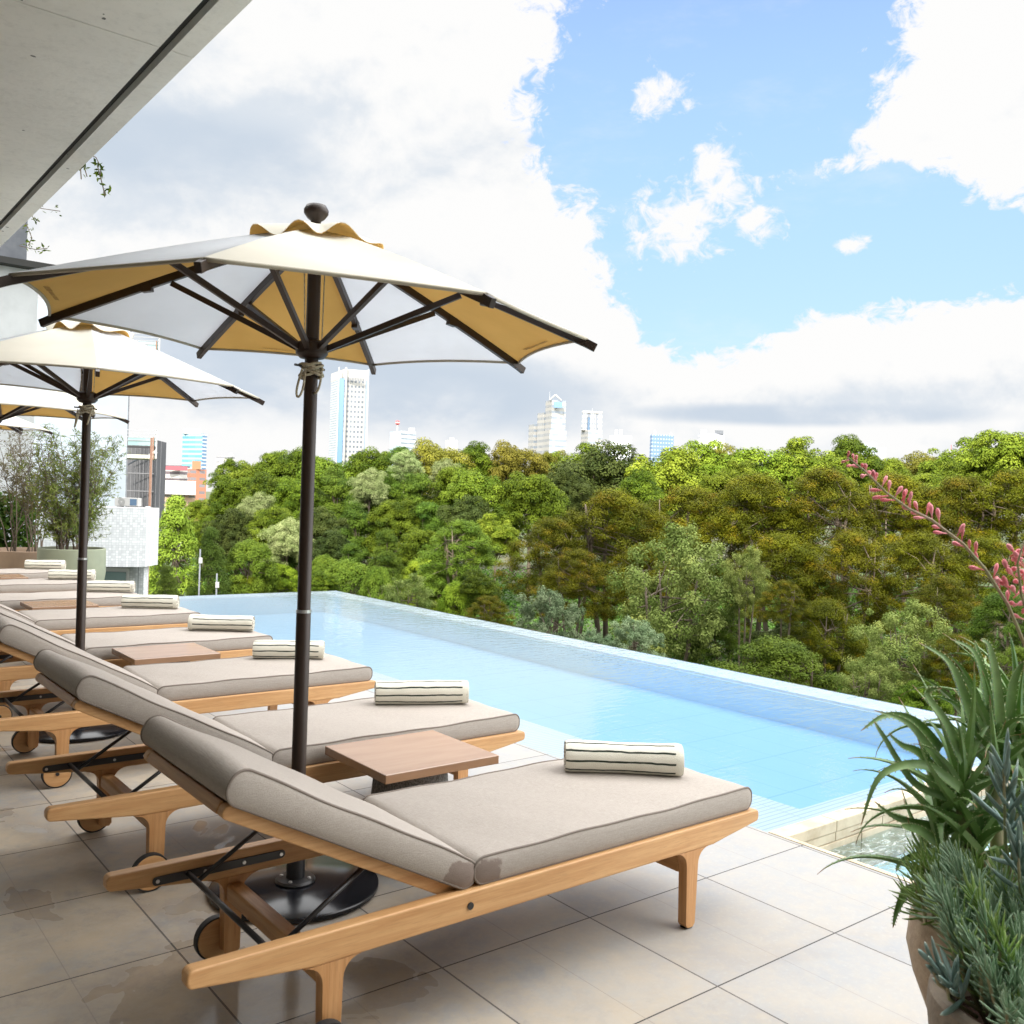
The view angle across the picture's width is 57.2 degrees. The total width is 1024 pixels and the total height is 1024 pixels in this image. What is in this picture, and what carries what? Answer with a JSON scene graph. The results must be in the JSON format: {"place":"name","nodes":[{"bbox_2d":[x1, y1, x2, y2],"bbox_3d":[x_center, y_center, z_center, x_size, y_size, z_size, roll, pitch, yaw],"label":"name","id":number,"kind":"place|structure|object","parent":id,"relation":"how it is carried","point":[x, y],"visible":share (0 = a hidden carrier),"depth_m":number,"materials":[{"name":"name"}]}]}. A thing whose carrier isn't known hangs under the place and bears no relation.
{"place":"outdoors","nodes":[
{"label":"outdoors","id":0,"kind":"place"},
{"bbox_2d":[0,221,53,546],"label":"hotel wing","id":1,"kind":"structure","parent":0,"point":[18,308],"depth_m":16.14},
{"bbox_2d":[37,505,158,594],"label":"tiled house","id":2,"kind":"structure","parent":0,"point":[129,543],"depth_m":32.86,"materials":[{"name":"white tile"}]},
{"bbox_2d":[0,0,251,246],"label":"hotel building","id":3,"kind":"structure","parent":0,"point":[83,83],"depth_m":3.75,"materials":[{"name":"concrete"}]},
{"bbox_2d":[127,440,165,594],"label":"netted building","id":4,"kind":"structure","parent":0,"point":[138,479],"depth_m":72.83,"materials":[{"name":"grey"}]},
{"bbox_2d":[329,367,368,465],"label":"office tower","id":5,"kind":"structure","parent":0,"point":[348,413],"depth_m":1352.90,"materials":[{"name":"grey concrete"}]},
{"bbox_2d":[27,0,1023,518],"label":"sky","id":6,"kind":"structure","parent":0,"point":[769,223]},
{"bbox_2d":[527,395,565,464],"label":"stepped tower","id":7,"kind":"structure","parent":0,"point":[547,431],"depth_m":1255.11,"materials":[{"name":"grey concrete"}]},
{"bbox_2d":[164,492,1023,716],"bbox_3d":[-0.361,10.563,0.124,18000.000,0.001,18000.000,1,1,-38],"label":"ground","id":8,"kind":"structure","parent":0,"point":[501,568],"depth_m":133.35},
{"bbox_2d":[33,299,159,544],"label":"apartment building","id":9,"kind":"structure","parent":8,"relation":"on","point":[112,428],"depth_m":44.15,"materials":[{"name":"beige"}]},
{"bbox_2d":[148,495,205,595],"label":"ginkgo tree","id":10,"kind":"object","parent":8,"relation":"on","point":[173,521],"visible":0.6,"depth_m":61.52,"materials":[{"name":"green plant"}]},
{"bbox_2d":[207,475,258,573],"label":"broadleaf tree","id":11,"kind":"object","parent":8,"relation":"on","point":[221,501],"visible":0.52,"depth_m":116.32,"materials":[{"name":"green plant"}]},
{"bbox_2d":[201,507,266,579],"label":"broadleaf tree","id":12,"kind":"object","parent":8,"relation":"on","point":[231,537],"visible":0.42,"depth_m":96.52,"materials":[{"name":"green plant"}]},
{"bbox_2d":[221,538,279,593],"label":"feathery tree","id":13,"kind":"object","parent":8,"relation":"on","point":[252,550],"visible":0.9,"depth_m":82.86,"materials":[{"name":"green plant"}]},
{"bbox_2d":[251,445,301,492],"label":"broadleaf tree","id":14,"kind":"object","parent":8,"relation":"on","point":[281,464],"visible":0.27,"depth_m":139.51,"materials":[{"name":"green plant"}]},
{"bbox_2d":[257,516,314,589],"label":"broadleaf tree","id":15,"kind":"object","parent":8,"relation":"on","point":[285,544],"visible":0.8,"depth_m":89.02,"materials":[{"name":"green plant"}]},
{"bbox_2d":[339,500,377,586],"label":"tree","id":16,"kind":"object","parent":8,"relation":"on","point":[357,521],"visible":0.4,"depth_m":91.19,"materials":[{"name":"green plant"}]},
{"bbox_2d":[346,467,389,562],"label":"broadleaf tree","id":17,"kind":"object","parent":8,"relation":"on","point":[367,488],"visible":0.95,"depth_m":99.07,"materials":[{"name":"green plant"}]},
{"bbox_2d":[365,527,404,598],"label":"tree","id":18,"kind":"object","parent":8,"relation":"on","point":[384,556],"visible":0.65,"depth_m":77.58,"materials":[{"name":"green plant"}]},
{"bbox_2d":[361,498,421,553],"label":"broadleaf tree","id":19,"kind":"object","parent":8,"relation":"on","point":[397,516],"visible":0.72,"depth_m":90.71,"materials":[{"name":"green plant"}]},
{"bbox_2d":[381,573,437,609],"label":"young tree","id":20,"kind":"object","parent":8,"relation":"on","point":[400,598],"visible":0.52,"depth_m":53.52,"materials":[{"name":"green plant"}]},
{"bbox_2d":[408,437,476,495],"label":"broadleaf tree","id":21,"kind":"object","parent":8,"relation":"on","point":[430,455],"visible":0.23,"depth_m":130.69,"materials":[{"name":"green plant"}]},
{"bbox_2d":[413,518,502,608],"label":"tree","id":22,"kind":"object","parent":8,"relation":"on","point":[455,566],"visible":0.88,"depth_m":69.11,"materials":[{"name":"green plant"}]},
{"bbox_2d":[435,494,491,563],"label":"broadleaf tree","id":23,"kind":"object","parent":8,"relation":"on","point":[469,509],"visible":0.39,"depth_m":87.54,"materials":[{"name":"green plant"}]},
{"bbox_2d":[446,568,504,619],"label":"broadleaf tree","id":24,"kind":"object","parent":8,"relation":"on","point":[470,586],"visible":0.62,"depth_m":55.18,"materials":[{"name":"green plant"}]},
{"bbox_2d":[439,469,521,562],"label":"broadleaf tree","id":25,"kind":"object","parent":8,"relation":"on","point":[467,482],"visible":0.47,"depth_m":93.91,"materials":[{"name":"green plant"}]},
{"bbox_2d":[465,512,522,583],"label":"broadleaf tree","id":26,"kind":"object","parent":8,"relation":"on","point":[501,534],"visible":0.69,"depth_m":82.86,"materials":[{"name":"green plant"}]},
{"bbox_2d":[483,439,555,574],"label":"broadleaf tree","id":27,"kind":"object","parent":8,"relation":"on","point":[507,458],"visible":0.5,"depth_m":131.35,"materials":[{"name":"green plant"}]},
{"bbox_2d":[492,470,570,601],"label":"broadleaf tree","id":28,"kind":"object","parent":8,"relation":"on","point":[521,496],"visible":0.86,"depth_m":92.55,"materials":[{"name":"green plant"}]},
{"bbox_2d":[492,515,597,631],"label":"maple tree","id":29,"kind":"object","parent":8,"relation":"on","point":[536,556],"visible":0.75,"depth_m":61.26,"materials":[{"name":"green plant"}]},
{"bbox_2d":[515,585,585,640],"bbox_3d":[1.624,6.660,42.178,3.608,6.920,3.538,2,1,30],"label":"silver shrub","id":30,"kind":"object","parent":8,"relation":"on","point":[551,606],"visible":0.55,"depth_m":41.69,"materials":[{"name":"green plant"}]},
{"bbox_2d":[538,466,594,567],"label":"broadleaf tree","id":31,"kind":"object","parent":8,"relation":"on","point":[571,487],"visible":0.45,"depth_m":106.54,"materials":[{"name":"green plant"}]},
{"bbox_2d":[524,547,627,634],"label":"maple tree","id":32,"kind":"object","parent":8,"relation":"on","point":[573,585],"visible":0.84,"depth_m":55.39,"materials":[{"name":"green plant"}]},
{"bbox_2d":[190,558,1023,716],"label":"undergrowth","id":33,"kind":"object","parent":8,"relation":"on","point":[510,603],"visible":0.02,"depth_m":86.46,"materials":[{"name":"green plant"}]},
{"bbox_2d":[542,438,672,583],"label":"broadleaf tree","id":34,"kind":"object","parent":8,"relation":"on","point":[595,461],"visible":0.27,"depth_m":116.71,"materials":[{"name":"green plant"}]},
{"bbox_2d":[551,486,686,643],"bbox_3d":[6.795,4.117,63.817,9.994,11.905,10.479,2,1,25],"label":"maple tree","id":35,"kind":"object","parent":8,"relation":"on","point":[613,529],"visible":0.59,"depth_m":62.96,"materials":[{"name":"green plant"}]},
{"bbox_2d":[611,614,667,657],"bbox_3d":[4.957,7.215,38.107,2.601,6.128,2.652,1,1,-39],"label":"silver shrub","id":36,"kind":"object","parent":8,"relation":"on","point":[634,629],"visible":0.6,"depth_m":37.72,"materials":[{"name":"green plant"}]},
{"bbox_2d":[606,469,674,598],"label":"broadleaf tree","id":37,"kind":"object","parent":8,"relation":"on","point":[643,487],"visible":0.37,"depth_m":102.53,"materials":[{"name":"green plant"}]},
{"bbox_2d":[590,543,693,623],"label":"maple tree","id":38,"kind":"object","parent":8,"relation":"on","point":[651,571],"visible":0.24,"depth_m":57.39,"materials":[{"name":"green plant"}]},
{"bbox_2d":[586,445,711,550],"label":"broadleaf tree","id":39,"kind":"object","parent":8,"relation":"on","point":[675,463],"visible":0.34,"depth_m":113.07,"materials":[{"name":"green plant"}]},
{"bbox_2d":[604,519,747,663],"bbox_3d":[8.488,5.350,49.985,7.334,9.937,7.223,2,1,-11],"label":"young tree","id":40,"kind":"object","parent":8,"relation":"on","point":[694,604],"visible":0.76,"depth_m":49.08,"materials":[{"name":"green plant"}]},
{"bbox_2d":[608,484,754,622],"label":"maple tree","id":41,"kind":"object","parent":8,"relation":"on","point":[694,502],"visible":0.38,"depth_m":65.12,"materials":[{"name":"green plant"}]},
{"bbox_2d":[683,609,760,668],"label":"feathery tree","id":42,"kind":"object","parent":8,"relation":"on","point":[733,626],"visible":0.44,"depth_m":49.10,"materials":[{"name":"green plant"}]},
{"bbox_2d":[720,545,772,666],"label":"young tree","id":43,"kind":"object","parent":8,"relation":"on","point":[741,600],"visible":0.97,"depth_m":47.63,"materials":[{"name":"green plant"}]},
{"bbox_2d":[680,471,818,661],"bbox_3d":[16.106,3.747,64.074,10.024,13.258,9.559,2,1,29],"label":"maple tree","id":44,"kind":"object","parent":8,"relation":"on","point":[746,497],"visible":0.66,"depth_m":62.78,"materials":[{"name":"green plant"}]},
{"bbox_2d":[711,446,833,547],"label":"broadleaf tree","id":45,"kind":"object","parent":8,"relation":"on","point":[768,463],"visible":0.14,"depth_m":118.49,"materials":[{"name":"green plant"}]},
{"bbox_2d":[706,633,852,692],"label":"feathery tree","id":46,"kind":"object","parent":8,"relation":"on","point":[769,648],"visible":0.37,"depth_m":35.32,"materials":[{"name":"green plant"}]},
{"bbox_2d":[753,579,811,642],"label":"maple tree","id":47,"kind":"object","parent":8,"relation":"on","point":[785,585],"visible":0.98,"depth_m":43.77,"materials":[{"name":"green plant"}]},
{"bbox_2d":[723,530,849,674],"bbox_3d":[16.524,5.754,57.877,8.671,9.430,8.269,2,1,-29],"label":"maple tree","id":48,"kind":"object","parent":8,"relation":"on","point":[802,552],"visible":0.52,"depth_m":56.65,"materials":[{"name":"green plant"}]},
{"bbox_2d":[765,436,858,520],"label":"broadleaf tree","id":49,"kind":"object","parent":8,"relation":"on","point":[805,455],"visible":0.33,"depth_m":117.48,"materials":[{"name":"green plant"}]},
{"bbox_2d":[740,464,892,661],"bbox_3d":[20.684,3.599,64.247,9.490,13.853,10.827,2,1,-19],"label":"maple tree","id":50,"kind":"object","parent":8,"relation":"on","point":[824,477],"visible":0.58,"depth_m":62.76,"materials":[{"name":"green plant"}]},
{"bbox_2d":[772,596,874,691],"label":"maple tree","id":51,"kind":"object","parent":8,"relation":"on","point":[819,613],"visible":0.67,"depth_m":43.36,"materials":[{"name":"green plant"}]},
{"bbox_2d":[784,526,906,688],"bbox_3d":[19.910,5.713,56.213,7.172,9.778,8.182,2,1,-7],"label":"maple tree","id":52,"kind":"object","parent":8,"relation":"on","point":[853,577],"visible":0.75,"depth_m":55.17,"materials":[{"name":"green plant"}]},
{"bbox_2d":[831,433,883,588],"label":"broadleaf tree","id":53,"kind":"object","parent":8,"relation":"on","point":[855,446],"visible":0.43,"depth_m":123.27,"materials":[{"name":"green plant"}]},
{"bbox_2d":[831,649,905,701],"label":"young tree","id":54,"kind":"object","parent":8,"relation":"on","point":[874,677],"visible":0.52,"depth_m":33.80,"materials":[{"name":"green plant"}]},
{"bbox_2d":[826,470,959,649],"bbox_3d":[26.562,3.841,65.858,8.962,13.733,9.397,2,1,18],"label":"maple tree","id":55,"kind":"object","parent":8,"relation":"on","point":[895,510],"visible":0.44,"depth_m":64.80,"materials":[{"name":"green plant"}]},
{"bbox_2d":[840,597,955,701],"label":"young tree","id":56,"kind":"object","parent":8,"relation":"on","point":[895,650],"visible":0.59,"depth_m":35.44,"materials":[{"name":"green plant"}]},
{"bbox_2d":[853,529,982,675],"bbox_3d":[24.244,6.032,56.238,7.224,10.245,7.575,2,1,30],"label":"maple tree","id":57,"kind":"object","parent":8,"relation":"on","point":[913,553],"visible":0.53,"depth_m":55.36,"materials":[{"name":"green plant"}]},
{"bbox_2d":[897,573,997,700],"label":"maple tree","id":58,"kind":"object","parent":8,"relation":"on","point":[948,591],"visible":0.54,"depth_m":45.57,"materials":[{"name":"green plant"}]},
{"bbox_2d":[917,632,988,716],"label":"maple tree","id":59,"kind":"object","parent":8,"relation":"on","point":[946,677],"visible":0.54,"depth_m":33.84,"materials":[{"name":"green plant"}]},
{"bbox_2d":[886,473,1023,663],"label":"maple tree","id":60,"kind":"object","parent":8,"relation":"on","point":[957,481],"visible":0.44,"depth_m":62.96,"materials":[{"name":"green plant"}]},
{"bbox_2d":[918,534,1023,672],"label":"maple tree","id":61,"kind":"object","parent":8,"relation":"on","point":[987,544],"visible":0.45,"depth_m":55.24,"materials":[{"name":"green plant"}]},
{"bbox_2d":[951,466,1023,671],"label":"maple tree","id":62,"kind":"object","parent":8,"relation":"on","point":[1014,509],"visible":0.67,"depth_m":61.61,"materials":[{"name":"green plant"}]},
{"bbox_2d":[951,589,1023,687],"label":"feathery tree","id":63,"kind":"object","parent":8,"relation":"on","point":[980,628],"visible":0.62,"depth_m":35.90,"materials":[{"name":"green plant"}]},
{"bbox_2d":[953,430,1023,592],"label":"broadleaf tree","id":64,"kind":"object","parent":8,"relation":"on","point":[1007,451],"visible":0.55,"depth_m":103.01,"materials":[{"name":"green plant"}]},
{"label":"terrace podium","id":65,"kind":"structure","parent":8,"relation":"on","visible":0},
{"bbox_2d":[0,661,927,1023],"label":"deck","id":66,"kind":"structure","parent":65,"relation":"on","point":[780,931],"depth_m":3.29,"materials":[{"name":"tile"}]},
{"bbox_2d":[0,547,36,568],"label":"planter","id":67,"kind":"object","parent":66,"relation":"on","point":[14,559],"visible":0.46,"depth_m":13.66,"materials":[{"name":"ceramic"}]},
{"bbox_2d":[0,423,64,551],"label":"wispy shrub","id":68,"kind":"object","parent":67,"relation":"on","point":[18,480],"visible":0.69,"depth_m":14.06,"materials":[{"name":"green plant"}]},
{"bbox_2d":[0,491,41,547],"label":"hedge","id":69,"kind":"object","parent":66,"relation":"on","point":[22,539],"visible":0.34,"depth_m":15.05,"materials":[{"name":"green plant"}]},
{"bbox_2d":[0,578,89,592],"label":"sun lounger","id":70,"kind":"object","parent":66,"relation":"on","point":[27,585],"visible":0.41,"depth_m":10.35,"materials":[{"name":"brown"}]},
{"bbox_2d":[0,385,129,662],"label":"parasol","id":71,"kind":"object","parent":66,"relation":"on","point":[18,401],"visible":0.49,"depth_m":8.03,"materials":[{"name":"fabric"}]},
{"bbox_2d":[0,590,139,611],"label":"sun lounger","id":72,"kind":"object","parent":66,"relation":"on","point":[100,599],"visible":0.38,"depth_m":9.23,"materials":[{"name":"brown"}]},
{"bbox_2d":[37,546,105,579],"bbox_3d":[-6.143,0.843,13.101,0.880,0.688,0.880,1,1,-38],"label":"planter","id":73,"kind":"object","parent":66,"relation":"on","point":[96,557],"visible":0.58,"depth_m":12.84,"materials":[{"name":"ceramic"}]},
{"bbox_2d":[7,424,127,549],"bbox_3d":[-6.139,-0.326,13.054,1.425,1.835,1.244,2,1,10],"label":"wispy shrub","id":74,"kind":"object","parent":73,"relation":"on","point":[62,538],"visible":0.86,"depth_m":12.95,"materials":[{"name":"green plant"}]},
{"bbox_2d":[0,604,199,634],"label":"sun lounger","id":75,"kind":"object","parent":66,"relation":"on","point":[98,619],"visible":0.61,"depth_m":7.97,"materials":[{"name":"brown"}]},
{"bbox_2d":[0,321,264,742],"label":"parasol","id":76,"kind":"object","parent":66,"relation":"on","point":[87,365],"visible":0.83,"depth_m":5.83,"materials":[{"name":"fabric"}]},
{"bbox_2d":[0,608,272,717],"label":"sun lounger","id":77,"kind":"object","parent":66,"relation":"on","point":[225,644],"visible":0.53,"depth_m":6.75,"materials":[{"name":"grey"}]},
{"bbox_2d":[188,614,254,630],"bbox_3d":[-2.248,0.855,7.278,0.488,0.119,0.167,2,1,-6],"label":"rolled towel","id":78,"kind":"object","parent":77,"relation":"on","point":[218,622],"visible":1,"depth_m":7.21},
{"bbox_2d":[112,643,220,664],"bbox_3d":[-2.342,1.165,6.341,0.560,0.462,0.510,1,1,-38],"label":"side table","id":79,"kind":"object","parent":66,"relation":"on","point":[166,653],"visible":0.42,"depth_m":6.25,"materials":[{"name":"wood"}]},
{"bbox_2d":[0,615,375,787],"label":"sun lounger","id":80,"kind":"object","parent":66,"relation":"on","point":[217,685],"visible":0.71,"depth_m":5.40,"materials":[{"name":"grey"}]},
{"bbox_2d":[252,640,324,658],"bbox_3d":[-1.460,0.896,6.158,0.456,0.111,0.146,2,1,-7],"label":"rolled towel","id":81,"kind":"object","parent":80,"relation":"on","point":[273,649],"visible":0.9,"depth_m":6.10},
{"bbox_2d":[5,649,524,891],"bbox_3d":[-1.036,1.037,4.394,2.250,0.853,0.809,1,1,-39],"label":"sun lounger","id":82,"kind":"object","parent":66,"relation":"on","point":[93,691],"visible":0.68,"depth_m":4.08,"materials":[{"name":"grey"}]},
{"bbox_2d":[374,680,468,703],"bbox_3d":[-0.475,0.942,4.944,0.491,0.117,0.152,2,1,-11],"label":"rolled towel","id":83,"kind":"object","parent":82,"relation":"on","point":[425,692],"visible":1,"depth_m":4.88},
{"bbox_2d":[0,203,597,923],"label":"parasol","id":84,"kind":"object","parent":66,"relation":"on","point":[314,291],"visible":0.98,"depth_m":3.66,"materials":[{"name":"fabric"}]},
{"bbox_2d":[325,730,498,793],"bbox_3d":[-0.440,1.257,4.047,0.560,0.462,0.510,1,1,-38],"label":"side table","id":85,"kind":"object","parent":66,"relation":"on","point":[391,763],"visible":0.46,"depth_m":3.96,"materials":[{"name":"brown wood"}]},
{"bbox_2d":[103,715,758,1023],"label":"sun lounger","id":86,"kind":"object","parent":66,"relation":"on","point":[467,848],"visible":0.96,"depth_m":2.94,"materials":[{"name":"fabric"}]},
{"bbox_2d":[564,739,684,775],"bbox_3d":[0.449,0.988,3.804,0.476,0.117,0.163,2,1,0],"label":"rolled towel","id":87,"kind":"object","parent":86,"relation":"on","point":[667,759],"visible":1,"depth_m":3.74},
{"bbox_2d":[906,907,956,1007],"bbox_3d":[1.328,1.311,2.503,0.524,0.511,0.524,1,1,-38],"label":"planter","id":88,"kind":"object","parent":66,"relation":"on","point":[918,934],"visible":0.1,"depth_m":2.48,"materials":[{"name":"ceramic"}]},
{"bbox_2d":[818,632,1023,926],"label":"aloe","id":89,"kind":"object","parent":88,"relation":"in","point":[987,715],"visible":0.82,"depth_m":2.45,"materials":[{"name":"green plant"}]},
{"bbox_2d":[841,451,1023,645],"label":"flower spike","id":90,"kind":"object","parent":89,"relation":"attached to","point":[874,476],"visible":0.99,"depth_m":2.19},
{"bbox_2d":[889,830,1004,935],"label":"green fingers","id":91,"kind":"object","parent":88,"relation":"in","point":[922,865],"visible":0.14,"depth_m":2.32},
{"bbox_2d":[926,959,990,1023],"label":"planter","id":92,"kind":"object","parent":66,"relation":"on","point":[937,1002],"visible":0.27,"depth_m":2.04,"materials":[{"name":"ceramic"}]},
{"bbox_2d":[918,936,979,1018],"bbox_3d":[0.924,0.990,1.994,0.127,0.177,0.093,1,1,-38],"label":"blue succulent","id":93,"kind":"object","parent":92,"relation":"in","point":[939,970],"visible":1,"depth_m":1.99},
{"bbox_2d":[910,836,1023,1023],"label":"chalk sticks","id":94,"kind":"object","parent":92,"relation":"in","point":[982,928],"visible":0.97,"depth_m":2.05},
{"bbox_2d":[969,728,1023,904],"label":"blue succulent","id":95,"kind":"object","parent":92,"relation":"in","point":[1008,824],"visible":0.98,"depth_m":2.20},
{"bbox_2d":[423,615,1009,740],"bbox_3d":[-0.854,2.312,9.933,3.500,1.787,11.020,1,1,-38],"label":"pool crest","id":96,"kind":"object","parent":65,"relation":"on","point":[846,704],"visible":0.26,"depth_m":8.09,"materials":[{"name":"stone"}]},
{"bbox_2d":[179,591,966,743],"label":"pool water","id":97,"kind":"structure","parent":96,"relation":"in","point":[346,626],"depth_m":9.74,"materials":[{"name":"liquid"}]},
{"bbox_2d":[355,648,925,808],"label":"pool floor","id":98,"kind":"structure","parent":96,"relation":"in","point":[790,765],"depth_m":7.58,"materials":[{"name":"tile"}]},
{"bbox_2d":[419,620,1010,758],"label":"pool wall","id":99,"kind":"structure","parent":98,"relation":"on","point":[815,722],"depth_m":8.07,"materials":[{"name":"tile"}]},
{"bbox_2d":[369,671,980,831],"bbox_3d":[-0.853,1.466,9.677,3.150,0.064,10.670,1,1,-38],"label":"pool ledge","id":100,"kind":"object","parent":99,"relation":"on","point":[774,815],"visible":0.08,"depth_m":5.17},
{"bbox_2d":[873,835,1009,878],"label":"spa floor","id":101,"kind":"structure","parent":0,"point":[892,866],"depth_m":4.92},
{"bbox_2d":[768,766,1009,865],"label":"spa kerb","id":102,"kind":"structure","parent":101,"relation":"on","point":[832,831],"depth_m":4.87,"materials":[{"name":"stone"}]},
{"label":"lawn","id":103,"kind":"structure","parent":0,"visible":0},
{"bbox_2d":[269,475,334,568],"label":"broadleaf tree","id":104,"kind":"object","parent":103,"relation":"on","point":[292,492],"visible":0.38,"depth_m":106.48,"materials":[{"name":"green plant"}]},
{"bbox_2d":[314,464,354,538],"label":"tree","id":105,"kind":"object","parent":103,"relation":"on","point":[339,486],"visible":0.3,"depth_m":107.04,"materials":[{"name":"green plant"}]},
{"label":"road","id":106,"kind":"structure","parent":0,"visible":0},
{"bbox_2d":[185,526,232,595],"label":"conifer","id":107,"kind":"object","parent":106,"relation":"on","point":[208,544],"visible":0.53,"depth_m":57.62,"materials":[{"name":"green plant"}]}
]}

